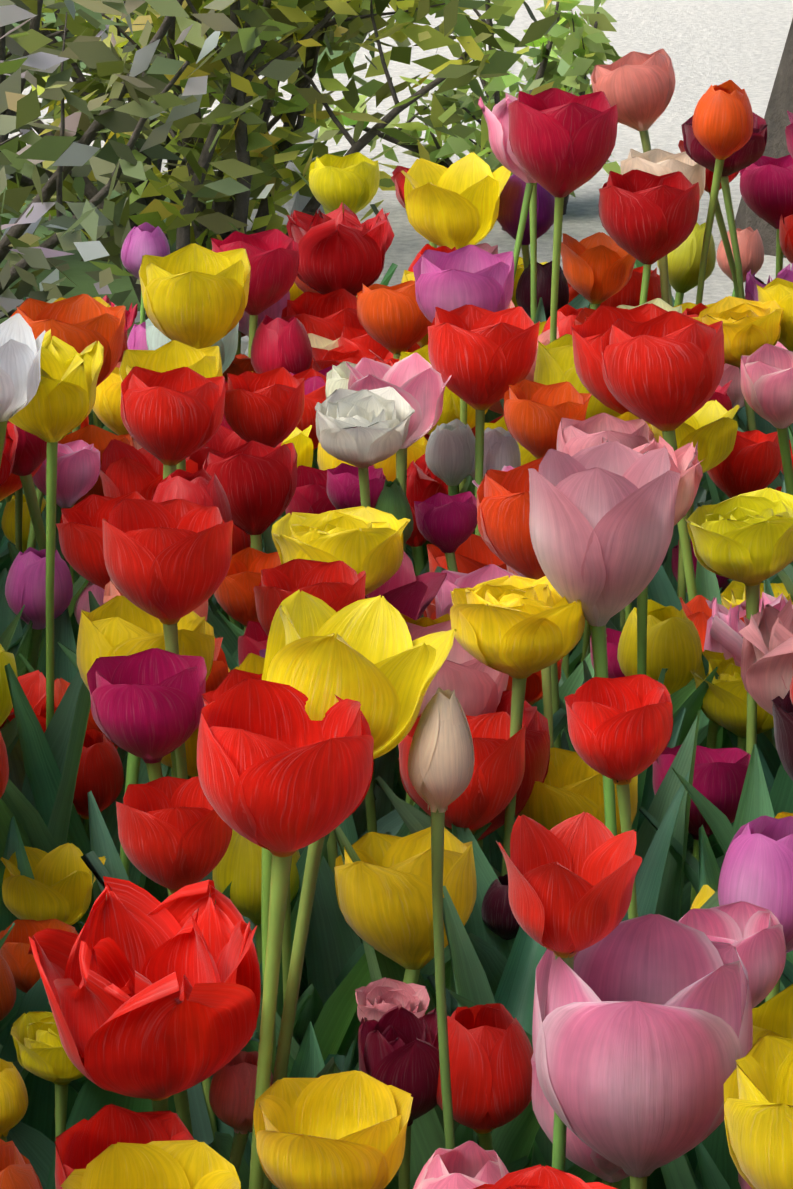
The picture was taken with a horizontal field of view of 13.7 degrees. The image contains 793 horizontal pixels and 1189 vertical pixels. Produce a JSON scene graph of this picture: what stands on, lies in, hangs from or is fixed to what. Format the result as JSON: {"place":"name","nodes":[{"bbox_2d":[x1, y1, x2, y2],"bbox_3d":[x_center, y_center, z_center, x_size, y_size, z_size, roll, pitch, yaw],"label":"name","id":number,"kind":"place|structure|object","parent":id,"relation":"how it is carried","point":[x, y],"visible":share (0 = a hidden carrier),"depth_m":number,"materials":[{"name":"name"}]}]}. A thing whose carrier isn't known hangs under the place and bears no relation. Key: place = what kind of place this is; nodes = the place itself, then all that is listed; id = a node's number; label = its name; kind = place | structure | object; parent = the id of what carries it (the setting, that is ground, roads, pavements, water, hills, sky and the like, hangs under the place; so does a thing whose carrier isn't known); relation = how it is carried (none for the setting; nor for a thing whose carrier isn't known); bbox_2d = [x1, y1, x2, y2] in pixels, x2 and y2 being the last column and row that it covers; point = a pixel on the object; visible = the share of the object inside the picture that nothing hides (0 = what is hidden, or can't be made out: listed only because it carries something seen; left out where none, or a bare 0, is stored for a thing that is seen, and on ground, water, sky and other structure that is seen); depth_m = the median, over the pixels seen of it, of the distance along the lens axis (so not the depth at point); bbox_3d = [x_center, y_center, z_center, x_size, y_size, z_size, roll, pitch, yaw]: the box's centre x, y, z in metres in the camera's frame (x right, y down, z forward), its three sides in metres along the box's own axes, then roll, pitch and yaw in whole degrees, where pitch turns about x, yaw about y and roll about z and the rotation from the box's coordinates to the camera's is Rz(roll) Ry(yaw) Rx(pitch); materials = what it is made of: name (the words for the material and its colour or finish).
{"place":"outdoors","nodes":[
{"label":"outdoors","id":0,"kind":"place"},
{"bbox_2d":[0,11,356,411],"bbox_3d":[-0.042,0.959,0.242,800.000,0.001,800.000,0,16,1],"label":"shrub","id":1,"kind":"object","parent":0,"point":[79,277],"depth_m":5.47,"materials":[{"name":"green plant"}]},
{"bbox_2d":[0,0,303,340],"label":"shrub","id":2,"kind":"object","parent":1,"relation":"on","point":[81,158],"visible":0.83,"depth_m":4.22,"materials":[{"name":"green plant"}]},
{"bbox_2d":[0,0,556,269],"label":"shrub","id":3,"kind":"object","parent":1,"relation":"on","point":[138,206],"visible":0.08,"depth_m":5.47,"materials":[{"name":"green plant"}]},
{"bbox_2d":[6,0,561,319],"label":"shrub","id":4,"kind":"object","parent":1,"relation":"on","point":[262,156],"visible":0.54,"depth_m":4.80,"materials":[{"name":"green plant"}]},
{"bbox_2d":[735,18,792,257],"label":"old tree","id":5,"kind":"object","parent":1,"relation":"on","point":[780,104],"visible":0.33,"depth_m":5.60,"materials":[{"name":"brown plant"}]},
{"bbox_2d":[8,0,792,304],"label":"wall","id":6,"kind":"structure","parent":0,"point":[705,45],"depth_m":7.84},
{"bbox_2d":[241,129,317,355],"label":"terrace kerb","id":7,"kind":"structure","parent":6,"relation":"on","point":[297,202],"depth_m":5.48,"materials":[{"name":"stone"}]},
{"bbox_2d":[317,0,621,230],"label":"shrub","id":8,"kind":"object","parent":6,"relation":"on","point":[590,47],"visible":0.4,"depth_m":5.86,"materials":[{"name":"green plant"}]},
{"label":"tulip bed soil","id":9,"kind":"structure","parent":0,"visible":0},
{"bbox_2d":[0,954,15,1020],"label":"orange tulip","id":10,"kind":"object","parent":9,"relation":"on","point":[7,992],"visible":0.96,"depth_m":1.65,"materials":[{"name":"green plant"}]},
{"bbox_2d":[0,1058,27,1141],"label":"yellow tulip","id":11,"kind":"object","parent":9,"relation":"on","point":[13,1100],"visible":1,"depth_m":1.52,"materials":[{"name":"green plant"}]},
{"bbox_2d":[2,494,45,551],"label":"yellow tulip","id":12,"kind":"object","parent":9,"relation":"on","point":[8,522],"visible":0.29,"depth_m":2.53,"materials":[{"name":"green plant"}]},
{"bbox_2d":[0,918,78,1116],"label":"orange tulip","id":13,"kind":"object","parent":9,"relation":"on","point":[18,958],"visible":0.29,"depth_m":1.68,"materials":[{"name":"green plant"}]},
{"bbox_2d":[10,1011,83,1188],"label":"yellow tulip","id":14,"kind":"object","parent":9,"relation":"on","point":[40,1051],"visible":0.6,"depth_m":1.58,"materials":[{"name":"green plant"}]},
{"bbox_2d":[1,843,105,924],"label":"yellow tulip","id":15,"kind":"object","parent":9,"relation":"on","point":[60,886],"visible":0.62,"depth_m":1.78,"materials":[{"name":"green plant"}]},
{"bbox_2d":[5,547,126,766],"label":"tulip","id":16,"kind":"object","parent":9,"relation":"on","point":[25,584],"visible":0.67,"depth_m":2.14,"materials":[{"name":"purple plant"}]},
{"bbox_2d":[33,440,100,584],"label":"pink tulip","id":17,"kind":"object","parent":9,"relation":"on","point":[78,467],"visible":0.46,"depth_m":2.35,"materials":[{"name":"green plant"}]},
{"bbox_2d":[74,582,104,624],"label":"pink tulip","id":18,"kind":"object","parent":9,"relation":"on","point":[82,602],"visible":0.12,"depth_m":2.30,"materials":[{"name":"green plant"}]},
{"bbox_2d":[73,729,123,840],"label":"red tulip","id":19,"kind":"object","parent":9,"relation":"on","point":[100,775],"visible":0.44,"depth_m":1.96,"materials":[{"name":"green plant"}]},
{"bbox_2d":[127,322,147,349],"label":"tulip","id":20,"kind":"object","parent":9,"relation":"on","point":[137,339],"visible":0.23,"depth_m":3.15,"materials":[{"name":"pink plant"}]},
{"bbox_2d":[28,876,260,1110],"bbox_3d":[-0.112,0.357,1.563,0.128,0.449,0.125,11,19,33],"label":"red tulip","id":21,"kind":"object","parent":9,"relation":"on","point":[154,1000],"visible":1,"depth_m":1.49,"materials":[{"name":"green plant"}]},
{"bbox_2d":[121,222,169,323],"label":"tulip","id":22,"kind":"object","parent":9,"relation":"on","point":[146,238],"visible":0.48,"depth_m":3.66,"materials":[{"name":"purple plant"}]},
{"bbox_2d":[87,648,206,896],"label":"magenta tulip","id":23,"kind":"object","parent":9,"relation":"on","point":[147,705],"visible":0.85,"depth_m":1.71,"materials":[{"name":"purple plant"}]},
{"bbox_2d":[61,1140,240,1188],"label":"yellow tulip","id":24,"kind":"object","parent":9,"relation":"on","point":[185,1164],"visible":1,"depth_m":1.34,"materials":[{"name":"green plant"}]},
{"bbox_2d":[88,366,224,611],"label":"red tulip","id":25,"kind":"object","parent":9,"relation":"on","point":[172,419],"visible":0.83,"depth_m":2.12,"materials":[{"name":"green plant"}]},
{"bbox_2d":[69,776,249,1188],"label":"red tulip","id":26,"kind":"object","parent":9,"relation":"on","point":[175,834],"visible":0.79,"depth_m":1.65,"materials":[{"name":"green plant"}]},
{"bbox_2d":[139,243,250,348],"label":"yellow tulip","id":27,"kind":"object","parent":9,"relation":"on","point":[194,295],"visible":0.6,"depth_m":2.69,"materials":[{"name":"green plant"}]},
{"bbox_2d":[102,499,312,1028],"bbox_3d":[-0.102,0.220,1.835,0.118,0.563,0.178,0,16,1],"label":"red tulip","id":28,"kind":"object","parent":9,"relation":"on","point":[167,563],"visible":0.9,"depth_m":1.73,"materials":[{"name":"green plant"}]},
{"bbox_2d":[209,1051,272,1174],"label":"tulip","id":29,"kind":"object","parent":9,"relation":"on","point":[232,1092],"visible":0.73,"depth_m":1.53,"materials":[{"name":"red plant"}]},
{"bbox_2d":[214,547,280,626],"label":"orange tulip","id":30,"kind":"object","parent":9,"relation":"on","point":[234,594],"visible":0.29,"depth_m":2.20,"materials":[{"name":"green plant"}]},
{"bbox_2d":[224,367,304,631],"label":"red tulip","id":31,"kind":"object","parent":9,"relation":"on","point":[266,408],"visible":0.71,"depth_m":2.33,"materials":[{"name":"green plant"}]},
{"bbox_2d":[212,830,323,1043],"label":"yellow tulip","id":32,"kind":"object","parent":9,"relation":"on","point":[239,865],"visible":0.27,"depth_m":1.80,"materials":[{"name":"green plant"}]},
{"bbox_2d":[197,678,373,1188],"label":"red tulip","id":33,"kind":"object","parent":9,"relation":"on","point":[283,778],"visible":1,"depth_m":1.42,"materials":[{"name":"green plant"}]},
{"bbox_2d":[216,386,446,798],"bbox_3d":[-0.010,0.117,2.253,0.212,0.530,0.116,-3,16,-9],"label":"white tulip","id":34,"kind":"object","parent":9,"relation":"on","point":[362,430],"visible":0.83,"depth_m":2.15,"materials":[{"name":"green plant"}]},
{"bbox_2d":[253,1070,412,1188],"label":"yellow tulip","id":35,"kind":"object","parent":9,"relation":"on","point":[344,1130],"visible":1,"depth_m":1.44,"materials":[{"name":"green plant"}]},
{"bbox_2d":[271,506,409,970],"bbox_3d":[-0.035,0.205,1.961,0.087,0.523,0.152,0,16,1],"label":"yellow tulip","id":36,"kind":"object","parent":9,"relation":"on","point":[368,540],"visible":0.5,"depth_m":1.88,"materials":[{"name":"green plant"}]},
{"bbox_2d":[286,203,394,295],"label":"red tulip","id":37,"kind":"object","parent":9,"relation":"on","point":[339,248],"visible":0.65,"depth_m":2.96,"materials":[{"name":"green plant"}]},
{"bbox_2d":[309,152,397,285],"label":"yellow tulip","id":38,"kind":"object","parent":9,"relation":"on","point":[351,181],"visible":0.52,"depth_m":3.60,"materials":[{"name":"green plant"}]},
{"bbox_2d":[326,463,385,509],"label":"magenta tulip","id":39,"kind":"object","parent":9,"relation":"on","point":[343,488],"visible":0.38,"depth_m":2.31,"materials":[{"name":"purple plant"}]},
{"bbox_2d":[262,590,456,1188],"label":"yellow tulip","id":40,"kind":"object","parent":9,"relation":"on","point":[375,661],"visible":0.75,"depth_m":1.49,"materials":[{"name":"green plant"}]},
{"bbox_2d":[253,559,491,986],"bbox_3d":[-0.035,0.241,1.845,0.145,0.517,0.121,-4,17,-15],"label":"red tulip","id":41,"kind":"object","parent":9,"relation":"on","point":[337,586],"visible":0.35,"depth_m":1.81,"materials":[{"name":"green plant"}]},
{"bbox_2d":[354,977,429,1070],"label":"tulip","id":42,"kind":"object","parent":9,"relation":"on","point":[376,1000],"visible":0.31,"depth_m":1.63,"materials":[{"name":"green plant"}]},
{"bbox_2d":[375,478,412,544],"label":"tulip leaf","id":43,"kind":"object","parent":9,"relation":"on","point":[393,500],"visible":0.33,"depth_m":2.19,"materials":[{"name":"green plant"}]},
{"bbox_2d":[357,280,431,558],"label":"orange tulip","id":44,"kind":"object","parent":9,"relation":"on","point":[394,321],"visible":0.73,"depth_m":2.70,"materials":[{"name":"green plant"}]},
{"bbox_2d":[0,313,792,1188],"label":"tulips","id":45,"kind":"object","parent":9,"relation":"on","point":[48,381],"visible":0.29,"depth_m":1.86,"materials":[{"name":"red plant"}]},
{"bbox_2d":[0,244,792,801],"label":"tulips","id":46,"kind":"object","parent":9,"relation":"on","point":[264,486],"visible":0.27,"depth_m":2.37,"materials":[{"name":"red plant"}]},
{"bbox_2d":[0,80,792,573],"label":"tulips","id":47,"kind":"object","parent":9,"relation":"on","point":[558,144],"visible":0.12,"depth_m":2.81,"materials":[{"name":"red plant"}]},
{"bbox_2d":[0,297,792,1188],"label":"tulip leaves","id":48,"kind":"object","parent":9,"relation":"on","point":[332,943],"visible":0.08,"depth_m":1.81,"materials":[{"name":"green plant"}]},
{"bbox_2d":[0,922,792,1188],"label":"tulips","id":49,"kind":"object","parent":9,"relation":"on","point":[758,1101],"visible":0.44,"depth_m":1.42,"materials":[{"name":"yellow plant"}]},
{"bbox_2d":[358,1006,439,1188],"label":"tulip","id":50,"kind":"object","parent":9,"relation":"on","point":[397,1047],"visible":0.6,"depth_m":1.55,"materials":[{"name":"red plant"}]},
{"bbox_2d":[408,688,473,1148],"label":"cream tulip","id":51,"kind":"object","parent":9,"relation":"on","point":[441,762],"visible":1,"depth_m":1.48,"materials":[{"name":"beige plant"}]},
{"bbox_2d":[414,491,476,571],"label":"magenta tulip","id":52,"kind":"object","parent":9,"relation":"on","point":[446,524],"visible":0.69,"depth_m":2.22,"materials":[{"name":"purple plant"}]},
{"bbox_2d":[425,419,474,495],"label":"white tulip","id":53,"kind":"object","parent":9,"relation":"on","point":[449,453],"visible":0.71,"depth_m":2.40,"materials":[{"name":"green plant"}]},
{"bbox_2d":[401,152,510,248],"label":"yellow tulip","id":54,"kind":"object","parent":9,"relation":"on","point":[455,204],"visible":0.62,"depth_m":3.00,"materials":[{"name":"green plant"}]},
{"bbox_2d":[398,711,525,1001],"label":"red tulip","id":55,"kind":"object","parent":9,"relation":"on","point":[486,796],"visible":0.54,"depth_m":1.76,"materials":[{"name":"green plant"}]},
{"bbox_2d":[428,304,539,535],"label":"red tulip","id":56,"kind":"object","parent":9,"relation":"on","point":[484,358],"visible":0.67,"depth_m":2.35,"materials":[{"name":"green plant"}]},
{"bbox_2d":[436,1003,532,1149],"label":"red tulip","id":57,"kind":"object","parent":9,"relation":"on","point":[490,1051],"visible":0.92,"depth_m":1.54,"materials":[{"name":"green plant"}]},
{"bbox_2d":[241,140,739,336],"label":"tulips","id":58,"kind":"object","parent":9,"relation":"on","point":[628,294],"visible":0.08,"depth_m":3.08,"materials":[{"name":"red plant"}]},
{"bbox_2d":[470,427,520,479],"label":"white tulip","id":59,"kind":"object","parent":9,"relation":"on","point":[501,448],"visible":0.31,"depth_m":2.40,"materials":[{"name":"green plant"}]},
{"bbox_2d":[481,874,519,939],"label":"maroon tulip","id":60,"kind":"object","parent":9,"relation":"on","point":[498,918],"visible":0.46,"depth_m":1.76,"materials":[{"name":"purple plant"}]},
{"bbox_2d":[427,575,584,1016],"bbox_3d":[0.071,0.246,1.815,0.116,0.524,0.162,-9,18,-28],"label":"yellow tulip","id":61,"kind":"object","parent":9,"relation":"on","point":[519,630],"visible":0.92,"depth_m":1.73,"materials":[{"name":"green plant"}]},
{"bbox_2d":[497,174,554,268],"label":"purple tulip","id":62,"kind":"object","parent":9,"relation":"on","point":[511,200],"visible":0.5,"depth_m":3.03,"materials":[{"name":"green plant"}]},
{"bbox_2d":[524,1145,533,1168],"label":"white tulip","id":63,"kind":"object","parent":9,"relation":"on","point":[529,1164],"visible":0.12,"depth_m":1.66,"materials":[{"name":"green plant"}]},
{"bbox_2d":[516,261,568,320],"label":"maroon tulip","id":64,"kind":"object","parent":9,"relation":"on","point":[523,288],"visible":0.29,"depth_m":3.05,"materials":[{"name":"purple plant"}]},
{"bbox_2d":[473,1164,616,1188],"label":"red tulip","id":65,"kind":"object","parent":9,"relation":"on","point":[540,1177],"visible":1,"depth_m":1.28,"materials":[{"name":"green plant"}]},
{"bbox_2d":[535,1126,574,1171],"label":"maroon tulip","id":66,"kind":"object","parent":9,"relation":"on","point":[544,1143],"depth_m":1.70,"materials":[{"name":"green plant"}]},
{"bbox_2d":[504,379,624,631],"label":"orange tulip","id":67,"kind":"object","parent":9,"relation":"on","point":[535,413],"visible":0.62,"depth_m":2.30,"materials":[{"name":"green plant"}]},
{"bbox_2d":[496,811,641,1170],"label":"red tulip","id":68,"kind":"object","parent":9,"relation":"on","point":[570,883],"visible":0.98,"depth_m":1.41,"materials":[{"name":"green plant"}]},
{"bbox_2d":[528,441,689,921],"bbox_3d":[0.115,0.212,1.804,0.095,0.596,0.163,0,16,1],"label":"tulip","id":69,"kind":"object","parent":9,"relation":"on","point":[601,521],"visible":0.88,"depth_m":1.71,"materials":[{"name":"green plant"}]},
{"bbox_2d":[564,674,690,1188],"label":"red tulip","id":70,"kind":"object","parent":9,"relation":"on","point":[620,730],"visible":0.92,"depth_m":1.62,"materials":[{"name":"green plant"}]},
{"bbox_2d":[591,49,675,306],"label":"tulip","id":71,"kind":"object","parent":9,"relation":"on","point":[637,88],"visible":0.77,"depth_m":3.25,"materials":[{"name":"pink plant"}]},
{"bbox_2d":[590,628,693,849],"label":"magenta tulip","id":72,"kind":"object","parent":9,"relation":"on","point":[613,638],"visible":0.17,"depth_m":2.14,"materials":[{"name":"purple plant"}]},
{"bbox_2d":[532,914,752,1188],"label":"pink tulip","id":73,"kind":"object","parent":9,"relation":"on","point":[642,1033],"visible":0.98,"depth_m":1.41,"materials":[{"name":"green plant"}]},
{"bbox_2d":[598,169,699,304],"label":"red tulip","id":74,"kind":"object","parent":9,"relation":"on","point":[647,219],"visible":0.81,"depth_m":2.87,"materials":[{"name":"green plant"}]},
{"bbox_2d":[617,599,702,694],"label":"yellow tulip","id":75,"kind":"object","parent":9,"relation":"on","point":[674,647],"visible":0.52,"depth_m":2.05,"materials":[{"name":"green plant"}]},
{"bbox_2d":[601,311,729,747],"bbox_3d":[0.216,0.095,2.251,0.165,0.574,0.087,7,17,22],"label":"red tulip","id":76,"kind":"object","parent":9,"relation":"on","point":[663,373],"visible":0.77,"depth_m":2.17,"materials":[{"name":"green plant"}]},
{"bbox_2d":[657,222,715,305],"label":"tulip","id":77,"kind":"object","parent":9,"relation":"on","point":[684,258],"visible":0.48,"depth_m":3.15,"materials":[{"name":"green plant"}]},
{"bbox_2d":[671,539,728,591],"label":"magenta tulip","id":78,"kind":"object","parent":9,"relation":"on","point":[723,582],"visible":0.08,"depth_m":2.35,"materials":[{"name":"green plant"}]},
{"bbox_2d":[653,744,750,908],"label":"magenta tulip","id":79,"kind":"object","parent":9,"relation":"on","point":[719,775],"visible":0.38,"depth_m":1.92,"materials":[{"name":"purple plant"}]},
{"bbox_2d":[691,885,714,908],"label":"yellow tulip","id":80,"kind":"object","parent":9,"relation":"on","point":[705,894],"visible":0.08,"depth_m":1.75,"materials":[{"name":"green plant"}]},
{"bbox_2d":[660,815,792,1188],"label":"tulip","id":81,"kind":"object","parent":9,"relation":"on","point":[757,867],"visible":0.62,"depth_m":1.61,"materials":[{"name":"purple plant"}]},
{"bbox_2d":[678,901,785,1008],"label":"pink tulip","id":82,"kind":"object","parent":9,"relation":"on","point":[753,934],"visible":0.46,"depth_m":1.52,"materials":[{"name":"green plant"}]},
{"bbox_2d":[685,487,792,815],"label":"yellow tulip","id":83,"kind":"object","parent":9,"relation":"on","point":[746,539],"visible":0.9,"depth_m":1.94,"materials":[{"name":"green plant"}]},
{"bbox_2d":[716,227,763,296],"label":"tulip","id":84,"kind":"object","parent":9,"relation":"on","point":[751,247],"visible":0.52,"depth_m":3.51,"materials":[{"name":"pink plant"}]},
{"bbox_2d":[740,344,792,580],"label":"pink tulip","id":85,"kind":"object","parent":9,"relation":"on","point":[766,370],"visible":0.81,"depth_m":2.25,"materials":[{"name":"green plant"}]},
{"bbox_2d":[740,155,792,275],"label":"magenta tulip","id":86,"kind":"object","parent":9,"relation":"on","point":[766,187],"visible":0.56,"depth_m":3.10,"materials":[{"name":"pink plant"}]},
{"bbox_2d":[779,214,792,263],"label":"red tulip","id":87,"kind":"object","parent":9,"relation":"on","point":[786,235],"visible":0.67,"depth_m":3.10,"materials":[{"name":"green plant"}]},
{"bbox_2d":[781,440,792,474],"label":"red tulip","id":88,"kind":"object","parent":9,"relation":"on","point":[791,458],"visible":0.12,"depth_m":2.54,"materials":[{"name":"green plant"}]}
]}

